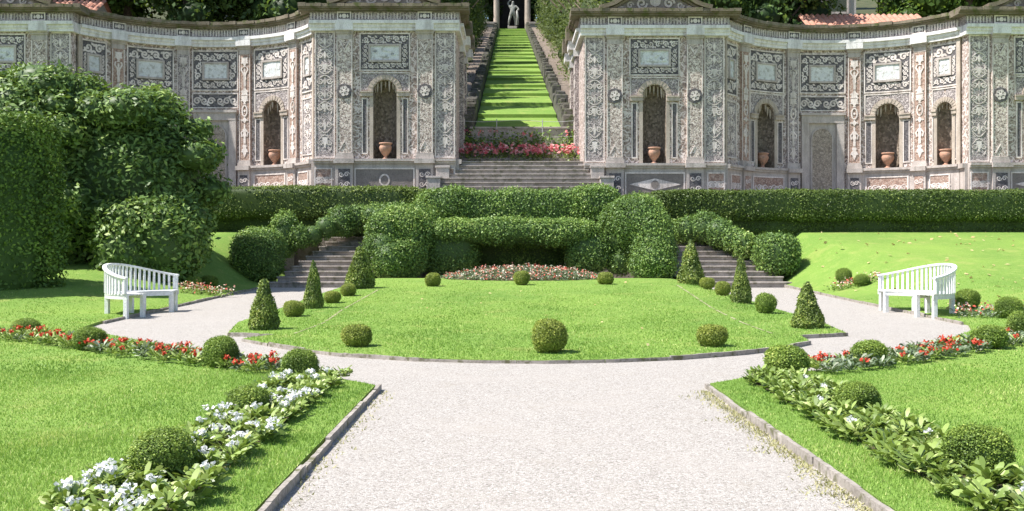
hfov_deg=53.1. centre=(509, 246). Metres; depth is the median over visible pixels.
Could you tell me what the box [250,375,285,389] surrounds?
bedding plant
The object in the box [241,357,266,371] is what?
bedding plant
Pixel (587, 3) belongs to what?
cypress
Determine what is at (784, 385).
bedding plant
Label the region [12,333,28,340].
bedding plant
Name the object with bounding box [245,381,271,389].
bedding plant
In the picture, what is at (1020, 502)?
bedding plant
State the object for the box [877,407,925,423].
bedding plant
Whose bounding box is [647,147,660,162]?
urn
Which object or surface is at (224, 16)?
woodland tree
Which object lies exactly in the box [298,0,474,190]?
mosaic pavilion
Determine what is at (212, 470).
bedding plant
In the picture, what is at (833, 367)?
bedding plant
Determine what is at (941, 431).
bedding plant
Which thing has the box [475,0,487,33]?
cypress
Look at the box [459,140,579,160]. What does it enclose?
flower bank
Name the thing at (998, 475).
bedding plant
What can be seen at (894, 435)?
bedding plant
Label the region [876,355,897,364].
bedding plant
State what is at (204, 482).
bedding plant
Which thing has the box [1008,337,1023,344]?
bedding plant
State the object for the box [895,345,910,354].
bedding plant
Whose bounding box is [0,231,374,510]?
side lawn
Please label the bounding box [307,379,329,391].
bedding plant
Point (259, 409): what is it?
bedding plant
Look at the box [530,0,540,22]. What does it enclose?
woodland tree
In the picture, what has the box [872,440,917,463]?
bedding plant
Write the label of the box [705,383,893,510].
path kerb
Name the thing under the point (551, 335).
box ball
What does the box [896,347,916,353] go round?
bedding plant
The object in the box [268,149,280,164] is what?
urn
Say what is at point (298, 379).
bedding plant
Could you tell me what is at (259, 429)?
bedding plant
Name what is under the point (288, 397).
bedding plant
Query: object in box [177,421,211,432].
bedding plant
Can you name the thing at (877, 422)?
bedding plant
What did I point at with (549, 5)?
cypress
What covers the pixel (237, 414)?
bedding plant
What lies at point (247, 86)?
curved mosaic wall
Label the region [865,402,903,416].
bedding plant
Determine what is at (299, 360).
box ball
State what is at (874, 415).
bedding plant
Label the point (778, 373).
bedding plant
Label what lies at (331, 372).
bedding plant
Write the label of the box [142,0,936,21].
hill
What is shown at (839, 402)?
bedding plant
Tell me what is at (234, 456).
bedding plant
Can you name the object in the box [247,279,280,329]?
cone topiary
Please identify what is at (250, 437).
bedding plant
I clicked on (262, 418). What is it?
bedding plant
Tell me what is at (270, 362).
bedding plant
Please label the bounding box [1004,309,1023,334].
box ball
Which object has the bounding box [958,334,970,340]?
bedding plant
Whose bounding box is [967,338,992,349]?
bedding plant
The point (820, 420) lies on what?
bedding plant
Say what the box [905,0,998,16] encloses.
woodland tree
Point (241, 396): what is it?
box ball
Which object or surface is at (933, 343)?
bedding plant
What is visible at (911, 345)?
bedding plant
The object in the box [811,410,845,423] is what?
bedding plant
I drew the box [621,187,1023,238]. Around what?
long hedge
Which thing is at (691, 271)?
cone topiary
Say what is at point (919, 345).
bedding plant
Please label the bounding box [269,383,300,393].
bedding plant
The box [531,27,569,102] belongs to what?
staircase
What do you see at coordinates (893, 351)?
bedding plant
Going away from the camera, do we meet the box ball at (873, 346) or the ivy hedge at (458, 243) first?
the box ball at (873, 346)
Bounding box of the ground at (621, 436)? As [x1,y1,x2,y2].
[95,288,969,510]
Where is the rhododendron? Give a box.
[0,59,236,263]
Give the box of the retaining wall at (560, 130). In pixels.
[470,127,568,157]
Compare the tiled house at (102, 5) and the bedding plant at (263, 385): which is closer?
the bedding plant at (263, 385)
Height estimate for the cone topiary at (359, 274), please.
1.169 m
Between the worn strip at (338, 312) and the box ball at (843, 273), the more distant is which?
the box ball at (843, 273)
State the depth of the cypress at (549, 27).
95.53 m
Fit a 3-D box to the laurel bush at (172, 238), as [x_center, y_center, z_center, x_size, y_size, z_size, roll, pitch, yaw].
[-9.594,-0.038,27.520,3.219,2.895,2.468,0,0,0]
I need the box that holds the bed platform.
[459,158,579,160]
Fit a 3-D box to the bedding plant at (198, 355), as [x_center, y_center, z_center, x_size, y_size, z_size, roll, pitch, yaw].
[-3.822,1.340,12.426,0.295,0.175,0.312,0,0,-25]
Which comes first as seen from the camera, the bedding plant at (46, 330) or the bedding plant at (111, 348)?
the bedding plant at (111, 348)
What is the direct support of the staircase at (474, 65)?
on the hill
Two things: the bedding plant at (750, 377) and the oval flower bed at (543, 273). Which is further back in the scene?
the oval flower bed at (543, 273)
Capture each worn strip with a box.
[295,290,377,332]
[677,285,771,332]
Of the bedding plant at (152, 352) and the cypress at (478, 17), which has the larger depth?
the cypress at (478, 17)
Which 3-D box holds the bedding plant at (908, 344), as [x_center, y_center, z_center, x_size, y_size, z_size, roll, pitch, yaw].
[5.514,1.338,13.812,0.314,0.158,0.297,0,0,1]
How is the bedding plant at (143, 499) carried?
on the flower bed soil at (220, 442)
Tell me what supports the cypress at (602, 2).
on the hill
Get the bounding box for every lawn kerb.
[228,332,270,336]
[242,339,810,363]
[800,333,847,338]
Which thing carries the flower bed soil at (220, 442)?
on the side lawn at (223, 270)
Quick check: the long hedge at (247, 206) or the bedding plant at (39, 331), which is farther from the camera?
the long hedge at (247, 206)
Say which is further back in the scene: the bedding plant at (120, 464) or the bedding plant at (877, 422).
the bedding plant at (877, 422)
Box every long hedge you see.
[202,184,423,238]
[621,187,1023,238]
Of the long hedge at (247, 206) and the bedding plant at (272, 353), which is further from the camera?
the long hedge at (247, 206)
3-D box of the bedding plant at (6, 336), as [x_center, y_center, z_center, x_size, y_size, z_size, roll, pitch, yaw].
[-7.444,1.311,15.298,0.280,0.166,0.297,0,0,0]
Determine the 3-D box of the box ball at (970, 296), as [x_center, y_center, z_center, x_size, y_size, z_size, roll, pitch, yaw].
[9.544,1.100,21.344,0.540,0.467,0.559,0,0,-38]
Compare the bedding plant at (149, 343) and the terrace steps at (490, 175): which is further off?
the terrace steps at (490, 175)
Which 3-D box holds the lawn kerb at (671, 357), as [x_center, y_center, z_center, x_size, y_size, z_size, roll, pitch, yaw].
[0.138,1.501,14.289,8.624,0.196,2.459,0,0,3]
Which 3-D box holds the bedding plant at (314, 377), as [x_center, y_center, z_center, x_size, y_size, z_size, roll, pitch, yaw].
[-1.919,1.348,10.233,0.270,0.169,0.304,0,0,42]
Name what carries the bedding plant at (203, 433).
on the flower bed soil at (220, 442)
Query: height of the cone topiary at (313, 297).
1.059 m
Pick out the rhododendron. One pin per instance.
(124, 146)
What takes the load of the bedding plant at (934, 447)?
on the flower bed soil at (921, 474)
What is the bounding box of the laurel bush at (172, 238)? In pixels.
[87,191,215,284]
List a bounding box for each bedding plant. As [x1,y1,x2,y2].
[0,328,11,337]
[1,329,20,339]
[7,324,28,334]
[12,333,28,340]
[18,325,35,335]
[23,332,37,341]
[24,326,48,336]
[31,332,49,342]
[32,324,54,332]
[36,330,58,343]
[38,475,96,510]
[45,329,67,337]
[49,333,71,345]
[53,495,92,510]
[57,507,101,510]
[58,334,73,346]
[58,478,104,499]
[60,330,73,335]
[68,493,131,510]
[77,461,131,491]
[78,338,104,349]
[85,457,130,479]
[88,479,149,505]
[90,339,112,350]
[98,337,117,347]
[101,342,121,353]
[102,492,166,510]
[103,505,143,510]
[111,337,133,349]
[112,345,131,355]
[116,461,166,486]
[118,455,128,468]
[123,473,172,502]
[127,341,141,351]
[132,341,155,352]
[133,349,149,357]
[138,338,157,348]
[142,483,195,510]
[146,345,168,358]
[154,343,179,355]
[154,350,171,361]
[158,468,216,501]
[167,341,184,353]
[167,464,207,481]
[169,347,196,360]
[176,341,199,353]
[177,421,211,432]
[180,416,212,429]
[182,349,203,363]
[185,426,210,440]
[185,459,232,488]
[191,436,206,451]
[193,445,228,470]
[194,428,222,448]
[201,401,241,419]
[204,409,232,426]
[204,423,237,441]
[209,430,261,453]
[209,439,253,462]
[215,354,235,367]
[218,411,251,426]
[218,416,253,434]
[228,430,262,446]
[229,358,249,369]
[234,353,259,361]
[239,401,274,420]
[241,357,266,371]
[242,417,287,440]
[243,352,268,366]
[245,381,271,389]
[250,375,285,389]
[254,410,283,422]
[255,383,276,394]
[255,416,286,433]
[258,403,291,419]
[260,350,282,365]
[262,356,281,369]
[264,371,292,386]
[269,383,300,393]
[270,392,278,401]
[272,386,288,402]
[274,400,301,418]
[275,394,308,412]
[277,392,308,407]
[280,369,300,385]
[284,385,317,403]
[285,374,310,383]
[287,379,311,387]
[287,382,311,391]
[299,380,327,394]
[301,368,323,379]
[301,387,324,402]
[303,373,330,386]
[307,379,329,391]
[315,367,338,378]
[321,373,345,385]
[333,365,352,377]
[739,370,764,383]
[744,364,775,378]
[756,375,786,389]
[757,366,786,378]
[757,372,784,385]
[767,378,797,388]
[769,382,796,393]
[772,389,795,401]
[778,369,806,380]
[782,365,808,373]
[784,379,814,391]
[785,374,817,386]
[785,393,812,408]
[788,368,816,376]
[791,389,820,399]
[795,395,834,415]
[796,397,827,414]
[798,388,831,399]
[802,374,825,383]
[807,375,836,388]
[809,355,831,369]
[811,407,854,429]
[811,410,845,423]
[813,351,839,361]
[813,382,835,392]
[814,387,833,399]
[816,357,840,366]
[818,360,844,371]
[820,378,851,388]
[823,414,869,435]
[824,389,835,400]
[827,397,841,405]
[828,399,857,408]
[829,401,865,416]
[833,355,853,366]
[833,415,876,440]
[834,350,857,361]
[842,360,860,369]
[845,352,872,362]
[848,407,878,419]
[854,356,875,367]
[855,412,887,426]
[856,413,898,433]
[862,432,908,452]
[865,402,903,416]
[866,402,895,412]
[869,355,893,366]
[871,429,911,447]
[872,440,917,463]
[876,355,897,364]
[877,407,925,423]
[878,419,924,440]
[888,349,910,359]
[892,351,914,363]
[892,412,934,430]
[892,416,940,434]
[892,444,949,473]
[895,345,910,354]
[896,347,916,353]
[899,342,917,349]
[901,351,923,360]
[903,346,925,350]
[904,436,931,448]
[906,341,929,346]
[907,435,941,456]
[908,428,941,449]
[912,343,929,349]
[914,423,948,438]
[915,349,932,360]
[918,339,938,346]
[918,457,964,478]
[920,345,944,357]
[923,471,969,494]
[927,342,943,350]
[930,334,951,344]
[931,344,958,356]
[936,341,960,346]
[938,336,963,348]
[942,472,995,507]
[944,344,966,354]
[951,343,970,352]
[951,478,1020,510]
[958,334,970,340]
[958,456,1018,489]
[963,339,987,351]
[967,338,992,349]
[991,481,1023,510]
[1004,464,1023,485]
[1005,494,1023,510]
[1006,481,1021,490]
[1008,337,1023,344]
[1009,333,1023,343]
[1010,329,1023,335]
[1014,469,1023,485]
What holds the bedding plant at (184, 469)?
on the flower bed soil at (220, 442)
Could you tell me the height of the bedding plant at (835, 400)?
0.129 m
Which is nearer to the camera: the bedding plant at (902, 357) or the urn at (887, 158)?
the bedding plant at (902, 357)
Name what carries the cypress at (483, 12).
on the hill
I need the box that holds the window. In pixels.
[828,0,848,13]
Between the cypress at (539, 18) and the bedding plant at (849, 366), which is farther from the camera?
the cypress at (539, 18)
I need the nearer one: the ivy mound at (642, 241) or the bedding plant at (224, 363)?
the bedding plant at (224, 363)
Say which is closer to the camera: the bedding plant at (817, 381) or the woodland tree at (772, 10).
the bedding plant at (817, 381)
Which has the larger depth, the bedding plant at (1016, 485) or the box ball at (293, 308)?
the box ball at (293, 308)
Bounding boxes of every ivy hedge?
[412,182,621,272]
[425,214,612,274]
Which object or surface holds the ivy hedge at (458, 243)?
on the ground at (621, 436)
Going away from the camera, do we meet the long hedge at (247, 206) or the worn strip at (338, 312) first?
the worn strip at (338, 312)
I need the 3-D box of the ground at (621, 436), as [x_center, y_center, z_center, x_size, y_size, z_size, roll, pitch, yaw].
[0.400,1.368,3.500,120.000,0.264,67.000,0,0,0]
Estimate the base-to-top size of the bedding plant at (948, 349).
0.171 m
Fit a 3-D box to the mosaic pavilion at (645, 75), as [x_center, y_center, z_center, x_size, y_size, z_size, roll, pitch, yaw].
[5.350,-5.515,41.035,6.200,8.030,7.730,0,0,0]
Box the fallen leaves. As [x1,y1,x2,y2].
[421,231,1014,345]
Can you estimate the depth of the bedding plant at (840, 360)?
12.17 m
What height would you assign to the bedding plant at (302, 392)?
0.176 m
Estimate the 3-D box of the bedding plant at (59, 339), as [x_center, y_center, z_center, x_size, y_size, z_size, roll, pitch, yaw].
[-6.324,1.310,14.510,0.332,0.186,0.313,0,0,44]
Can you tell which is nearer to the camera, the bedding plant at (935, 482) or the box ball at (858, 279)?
the bedding plant at (935, 482)
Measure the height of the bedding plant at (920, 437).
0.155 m
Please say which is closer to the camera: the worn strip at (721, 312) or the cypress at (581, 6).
the worn strip at (721, 312)
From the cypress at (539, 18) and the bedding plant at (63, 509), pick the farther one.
the cypress at (539, 18)
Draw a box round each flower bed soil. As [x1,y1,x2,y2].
[97,382,330,510]
[753,382,1017,510]
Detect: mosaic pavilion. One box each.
[0,0,89,76]
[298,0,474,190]
[562,0,741,196]
[949,0,1023,190]
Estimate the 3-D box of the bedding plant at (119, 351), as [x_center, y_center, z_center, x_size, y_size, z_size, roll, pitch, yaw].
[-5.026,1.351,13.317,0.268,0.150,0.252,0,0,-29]
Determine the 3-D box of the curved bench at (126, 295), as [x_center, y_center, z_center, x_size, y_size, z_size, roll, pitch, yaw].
[-7.613,0.878,20.830,1.070,1.076,2.330,0,0,7]
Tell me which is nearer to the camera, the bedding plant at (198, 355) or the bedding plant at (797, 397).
the bedding plant at (797, 397)
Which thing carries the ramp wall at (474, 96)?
on the hill
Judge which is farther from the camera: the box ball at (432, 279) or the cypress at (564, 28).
the cypress at (564, 28)
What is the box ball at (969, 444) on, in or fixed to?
on the flower bed soil at (921, 474)
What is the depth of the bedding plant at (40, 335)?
14.86 m
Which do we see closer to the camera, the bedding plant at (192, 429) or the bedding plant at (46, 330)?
the bedding plant at (192, 429)
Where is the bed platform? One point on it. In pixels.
(514, 159)
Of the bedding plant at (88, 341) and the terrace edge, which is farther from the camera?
the terrace edge
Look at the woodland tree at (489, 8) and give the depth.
143.09 m
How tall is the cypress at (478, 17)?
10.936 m
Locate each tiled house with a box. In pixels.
[53,0,111,12]
[797,14,921,24]
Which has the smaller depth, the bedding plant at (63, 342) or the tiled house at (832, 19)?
the bedding plant at (63, 342)
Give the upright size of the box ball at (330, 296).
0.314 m
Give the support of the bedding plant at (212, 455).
on the flower bed soil at (220, 442)
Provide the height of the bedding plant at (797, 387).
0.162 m
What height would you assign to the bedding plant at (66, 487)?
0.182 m
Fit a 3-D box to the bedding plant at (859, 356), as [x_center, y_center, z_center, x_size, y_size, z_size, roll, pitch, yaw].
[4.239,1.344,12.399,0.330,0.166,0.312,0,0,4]
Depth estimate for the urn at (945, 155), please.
38.40 m
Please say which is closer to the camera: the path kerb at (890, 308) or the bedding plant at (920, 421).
the bedding plant at (920, 421)
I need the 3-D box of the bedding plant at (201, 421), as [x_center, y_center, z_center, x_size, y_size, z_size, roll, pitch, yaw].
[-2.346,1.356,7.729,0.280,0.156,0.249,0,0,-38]
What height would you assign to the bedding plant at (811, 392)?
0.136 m
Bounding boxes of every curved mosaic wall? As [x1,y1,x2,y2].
[77,9,313,186]
[725,12,960,190]
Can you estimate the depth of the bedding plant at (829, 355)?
12.38 m
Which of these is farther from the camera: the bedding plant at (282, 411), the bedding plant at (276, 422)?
the bedding plant at (282, 411)
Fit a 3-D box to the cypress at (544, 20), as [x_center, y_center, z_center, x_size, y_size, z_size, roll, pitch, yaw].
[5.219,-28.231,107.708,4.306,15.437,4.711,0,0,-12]
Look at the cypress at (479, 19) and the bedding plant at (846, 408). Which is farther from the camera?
the cypress at (479, 19)
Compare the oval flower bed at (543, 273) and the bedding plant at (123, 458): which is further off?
the oval flower bed at (543, 273)
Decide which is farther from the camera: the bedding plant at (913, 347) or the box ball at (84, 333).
the box ball at (84, 333)
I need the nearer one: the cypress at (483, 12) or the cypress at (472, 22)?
the cypress at (472, 22)
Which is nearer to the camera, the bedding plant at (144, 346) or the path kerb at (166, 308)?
the bedding plant at (144, 346)
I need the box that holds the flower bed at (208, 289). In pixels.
[172,281,234,296]
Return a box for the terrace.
[296,236,634,277]
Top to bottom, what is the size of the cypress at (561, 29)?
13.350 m
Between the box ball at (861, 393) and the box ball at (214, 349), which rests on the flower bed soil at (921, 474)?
the box ball at (861, 393)
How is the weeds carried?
on the ground at (621, 436)
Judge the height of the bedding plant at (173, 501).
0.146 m
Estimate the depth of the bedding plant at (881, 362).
12.15 m
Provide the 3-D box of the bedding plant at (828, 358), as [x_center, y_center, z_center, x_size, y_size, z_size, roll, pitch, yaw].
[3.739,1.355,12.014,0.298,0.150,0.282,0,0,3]
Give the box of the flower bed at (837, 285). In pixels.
[823,270,885,290]
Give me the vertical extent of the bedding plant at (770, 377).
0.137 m
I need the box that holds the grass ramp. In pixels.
[475,28,560,126]
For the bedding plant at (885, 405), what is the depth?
8.56 m
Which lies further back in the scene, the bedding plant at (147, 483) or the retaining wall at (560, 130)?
the retaining wall at (560, 130)
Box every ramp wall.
[464,22,497,144]
[525,22,573,144]
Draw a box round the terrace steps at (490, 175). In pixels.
[426,161,614,191]
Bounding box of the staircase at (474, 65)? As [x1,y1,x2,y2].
[467,27,492,95]
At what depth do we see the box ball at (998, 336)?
14.25 m
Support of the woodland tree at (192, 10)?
on the hill
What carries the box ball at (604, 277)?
on the lawn at (573, 283)
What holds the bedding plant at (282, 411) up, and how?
on the flower bed soil at (220, 442)
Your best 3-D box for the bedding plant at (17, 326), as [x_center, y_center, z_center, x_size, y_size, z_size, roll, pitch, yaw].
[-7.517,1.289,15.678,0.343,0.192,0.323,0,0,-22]
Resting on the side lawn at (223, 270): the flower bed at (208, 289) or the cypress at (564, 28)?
the flower bed at (208, 289)
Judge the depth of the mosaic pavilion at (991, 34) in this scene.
37.41 m
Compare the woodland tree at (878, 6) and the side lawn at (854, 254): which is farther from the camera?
the woodland tree at (878, 6)
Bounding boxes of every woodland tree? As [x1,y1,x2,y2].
[96,0,181,18]
[134,0,251,21]
[154,2,177,18]
[201,0,301,21]
[216,4,249,21]
[250,0,326,18]
[483,0,503,21]
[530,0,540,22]
[699,0,747,16]
[729,0,846,24]
[857,0,884,14]
[872,0,965,16]
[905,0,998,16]
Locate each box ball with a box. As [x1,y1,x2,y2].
[9,317,42,336]
[71,326,107,349]
[124,425,200,481]
[183,276,202,288]
[201,275,218,286]
[201,335,239,367]
[224,384,272,414]
[227,225,288,282]
[280,347,319,373]
[282,300,305,316]
[323,290,340,302]
[340,283,356,295]
[340,323,372,346]
[425,272,440,285]
[513,270,529,284]
[530,317,568,352]
[596,271,613,283]
[695,323,728,346]
[699,277,714,288]
[714,281,730,295]
[749,230,801,276]
[754,292,778,312]
[763,343,810,371]
[833,380,883,408]
[835,267,852,282]
[849,339,889,364]
[853,274,870,285]
[939,422,1018,474]
[955,288,981,308]
[969,323,1009,348]
[993,296,1023,317]
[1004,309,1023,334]
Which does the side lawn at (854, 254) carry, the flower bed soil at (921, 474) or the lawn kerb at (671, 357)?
the flower bed soil at (921, 474)
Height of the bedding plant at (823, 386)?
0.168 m
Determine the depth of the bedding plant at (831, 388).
9.46 m
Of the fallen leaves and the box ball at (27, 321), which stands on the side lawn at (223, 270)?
the box ball at (27, 321)
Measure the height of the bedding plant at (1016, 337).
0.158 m
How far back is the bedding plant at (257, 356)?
12.07 m
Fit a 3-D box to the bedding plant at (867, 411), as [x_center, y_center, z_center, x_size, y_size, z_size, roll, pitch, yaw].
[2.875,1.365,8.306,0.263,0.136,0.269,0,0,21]
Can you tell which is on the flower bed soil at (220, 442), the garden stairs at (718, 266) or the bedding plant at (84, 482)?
the bedding plant at (84, 482)
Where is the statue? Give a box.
[507,0,518,27]
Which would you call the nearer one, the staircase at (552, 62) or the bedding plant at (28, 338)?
the bedding plant at (28, 338)
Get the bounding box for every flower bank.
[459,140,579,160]
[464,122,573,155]
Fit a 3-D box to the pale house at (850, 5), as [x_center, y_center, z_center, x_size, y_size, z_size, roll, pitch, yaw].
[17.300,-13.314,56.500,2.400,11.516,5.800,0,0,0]
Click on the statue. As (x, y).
(512, 6)
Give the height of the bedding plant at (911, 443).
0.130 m
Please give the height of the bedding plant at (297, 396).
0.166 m
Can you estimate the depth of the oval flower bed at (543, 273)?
30.36 m
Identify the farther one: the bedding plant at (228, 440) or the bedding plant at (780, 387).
the bedding plant at (780, 387)
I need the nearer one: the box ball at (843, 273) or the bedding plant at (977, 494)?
the bedding plant at (977, 494)
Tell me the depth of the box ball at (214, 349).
12.22 m
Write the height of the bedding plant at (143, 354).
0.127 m
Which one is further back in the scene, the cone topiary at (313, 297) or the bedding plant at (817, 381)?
the cone topiary at (313, 297)
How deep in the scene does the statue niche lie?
144.70 m
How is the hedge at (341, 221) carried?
on the side lawn at (223, 270)
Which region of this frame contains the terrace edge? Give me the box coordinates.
[283,252,754,270]
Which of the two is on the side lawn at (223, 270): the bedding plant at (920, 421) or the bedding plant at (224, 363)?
the bedding plant at (224, 363)
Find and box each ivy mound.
[358,198,442,277]
[596,190,681,278]
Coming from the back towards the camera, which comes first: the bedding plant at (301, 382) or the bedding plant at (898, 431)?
the bedding plant at (301, 382)
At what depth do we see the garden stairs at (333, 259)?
32.24 m
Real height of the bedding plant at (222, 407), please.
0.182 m
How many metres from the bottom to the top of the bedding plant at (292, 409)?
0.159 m
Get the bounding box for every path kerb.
[103,287,257,323]
[258,384,381,510]
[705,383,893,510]
[784,284,963,324]
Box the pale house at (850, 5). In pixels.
[793,0,855,14]
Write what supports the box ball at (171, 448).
on the flower bed soil at (220, 442)
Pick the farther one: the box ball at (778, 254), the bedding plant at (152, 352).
the box ball at (778, 254)
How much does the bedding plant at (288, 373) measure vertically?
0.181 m
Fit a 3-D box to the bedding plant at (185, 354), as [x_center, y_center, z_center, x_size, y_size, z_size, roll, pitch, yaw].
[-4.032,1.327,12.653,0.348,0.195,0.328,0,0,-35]
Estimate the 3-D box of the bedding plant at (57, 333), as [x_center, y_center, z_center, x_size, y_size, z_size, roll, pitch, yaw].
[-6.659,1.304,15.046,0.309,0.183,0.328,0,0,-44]
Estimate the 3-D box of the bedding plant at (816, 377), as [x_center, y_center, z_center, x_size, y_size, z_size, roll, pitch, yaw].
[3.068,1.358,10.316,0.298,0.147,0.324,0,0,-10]
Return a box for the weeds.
[277,390,872,510]
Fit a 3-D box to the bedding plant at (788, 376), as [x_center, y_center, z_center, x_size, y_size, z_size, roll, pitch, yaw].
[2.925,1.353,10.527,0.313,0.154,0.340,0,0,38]
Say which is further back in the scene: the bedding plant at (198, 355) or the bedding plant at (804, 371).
the bedding plant at (198, 355)
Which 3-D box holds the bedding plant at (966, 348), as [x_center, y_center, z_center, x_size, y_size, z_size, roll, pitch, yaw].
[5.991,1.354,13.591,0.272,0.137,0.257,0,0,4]
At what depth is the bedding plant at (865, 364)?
11.97 m
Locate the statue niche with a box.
[486,0,537,27]
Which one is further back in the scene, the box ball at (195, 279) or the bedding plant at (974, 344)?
the box ball at (195, 279)
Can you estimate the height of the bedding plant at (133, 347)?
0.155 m
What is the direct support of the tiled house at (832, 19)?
on the hill
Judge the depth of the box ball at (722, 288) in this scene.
24.43 m
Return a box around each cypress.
[445,0,473,79]
[447,0,475,67]
[460,0,477,51]
[468,0,479,48]
[470,0,483,43]
[470,0,484,46]
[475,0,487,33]
[476,3,484,35]
[479,0,490,29]
[534,0,545,31]
[535,0,543,28]
[536,0,550,39]
[539,0,553,41]
[545,0,558,47]
[546,0,562,47]
[548,0,568,58]
[556,0,581,69]
[557,0,574,64]
[557,0,581,74]
[560,0,574,58]
[560,0,594,82]
[567,0,600,86]
[591,0,613,7]
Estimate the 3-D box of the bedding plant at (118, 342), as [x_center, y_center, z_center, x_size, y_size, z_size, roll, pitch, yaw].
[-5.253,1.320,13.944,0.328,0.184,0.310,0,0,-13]
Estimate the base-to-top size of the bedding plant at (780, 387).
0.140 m
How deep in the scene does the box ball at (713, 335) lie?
14.49 m
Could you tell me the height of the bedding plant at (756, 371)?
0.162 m
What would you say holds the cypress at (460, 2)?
on the hill
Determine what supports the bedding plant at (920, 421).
on the flower bed soil at (921, 474)
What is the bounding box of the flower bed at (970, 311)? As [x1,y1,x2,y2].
[948,300,1023,317]
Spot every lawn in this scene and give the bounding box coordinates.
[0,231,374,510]
[227,278,844,363]
[710,232,1023,510]
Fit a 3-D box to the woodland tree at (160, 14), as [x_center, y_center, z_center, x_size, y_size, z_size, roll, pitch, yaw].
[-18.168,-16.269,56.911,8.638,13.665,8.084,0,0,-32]
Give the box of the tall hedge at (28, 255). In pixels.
[0,107,70,290]
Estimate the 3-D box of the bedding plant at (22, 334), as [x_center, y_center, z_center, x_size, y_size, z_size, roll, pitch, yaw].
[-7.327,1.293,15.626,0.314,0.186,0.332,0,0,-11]
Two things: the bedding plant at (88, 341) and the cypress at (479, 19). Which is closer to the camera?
the bedding plant at (88, 341)
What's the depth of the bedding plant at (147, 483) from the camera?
5.73 m
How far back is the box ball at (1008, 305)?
19.21 m
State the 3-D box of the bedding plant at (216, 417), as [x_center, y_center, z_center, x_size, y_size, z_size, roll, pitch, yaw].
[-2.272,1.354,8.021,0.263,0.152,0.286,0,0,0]
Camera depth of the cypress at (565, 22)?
72.74 m
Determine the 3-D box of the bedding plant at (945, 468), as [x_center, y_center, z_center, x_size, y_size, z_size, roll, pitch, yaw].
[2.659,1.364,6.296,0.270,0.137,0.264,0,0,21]
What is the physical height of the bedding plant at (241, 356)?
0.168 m
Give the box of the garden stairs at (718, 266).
[672,242,791,287]
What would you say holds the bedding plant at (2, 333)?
on the side lawn at (223, 270)
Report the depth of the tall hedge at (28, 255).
23.55 m
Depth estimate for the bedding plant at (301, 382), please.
9.99 m
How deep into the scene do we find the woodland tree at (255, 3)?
48.56 m
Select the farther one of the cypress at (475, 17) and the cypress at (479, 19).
the cypress at (479, 19)
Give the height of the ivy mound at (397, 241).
2.817 m
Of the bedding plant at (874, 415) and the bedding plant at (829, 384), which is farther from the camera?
the bedding plant at (829, 384)
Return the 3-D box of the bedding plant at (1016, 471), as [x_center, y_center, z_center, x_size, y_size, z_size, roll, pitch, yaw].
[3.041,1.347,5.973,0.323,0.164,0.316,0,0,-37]
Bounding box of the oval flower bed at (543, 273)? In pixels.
[440,262,600,280]
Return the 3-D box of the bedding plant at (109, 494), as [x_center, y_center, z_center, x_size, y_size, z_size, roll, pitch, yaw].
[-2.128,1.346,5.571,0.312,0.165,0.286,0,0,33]
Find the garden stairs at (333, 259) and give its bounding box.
[269,237,375,287]
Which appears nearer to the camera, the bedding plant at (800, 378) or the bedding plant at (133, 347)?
the bedding plant at (800, 378)
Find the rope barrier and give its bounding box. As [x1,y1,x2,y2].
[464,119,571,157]
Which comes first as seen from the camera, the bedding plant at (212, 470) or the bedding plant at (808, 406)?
the bedding plant at (212, 470)
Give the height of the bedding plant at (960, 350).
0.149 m
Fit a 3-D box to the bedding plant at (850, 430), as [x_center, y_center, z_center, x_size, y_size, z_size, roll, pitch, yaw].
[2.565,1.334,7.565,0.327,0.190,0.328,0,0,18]
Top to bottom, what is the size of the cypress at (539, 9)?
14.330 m
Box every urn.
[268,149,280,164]
[379,142,391,158]
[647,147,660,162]
[758,152,768,166]
[881,152,894,167]
[939,149,951,164]
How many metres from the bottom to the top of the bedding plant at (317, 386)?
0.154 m
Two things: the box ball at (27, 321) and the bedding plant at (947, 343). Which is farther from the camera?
the box ball at (27, 321)
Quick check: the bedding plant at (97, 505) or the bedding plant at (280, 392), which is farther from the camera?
the bedding plant at (280, 392)
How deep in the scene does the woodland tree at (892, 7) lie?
52.28 m
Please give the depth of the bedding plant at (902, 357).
12.55 m
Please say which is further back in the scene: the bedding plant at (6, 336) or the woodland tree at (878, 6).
the woodland tree at (878, 6)
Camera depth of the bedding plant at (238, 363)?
11.83 m
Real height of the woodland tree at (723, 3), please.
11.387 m
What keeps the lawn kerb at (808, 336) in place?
on the ground at (621, 436)
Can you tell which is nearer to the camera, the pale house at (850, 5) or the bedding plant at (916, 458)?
the bedding plant at (916, 458)
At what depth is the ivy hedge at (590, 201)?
34.17 m
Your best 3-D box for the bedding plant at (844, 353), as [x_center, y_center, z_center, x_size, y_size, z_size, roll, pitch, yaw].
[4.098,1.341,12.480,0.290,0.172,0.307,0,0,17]
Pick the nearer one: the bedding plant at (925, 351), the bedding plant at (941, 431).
the bedding plant at (941, 431)
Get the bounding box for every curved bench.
[102,263,178,318]
[877,263,956,318]

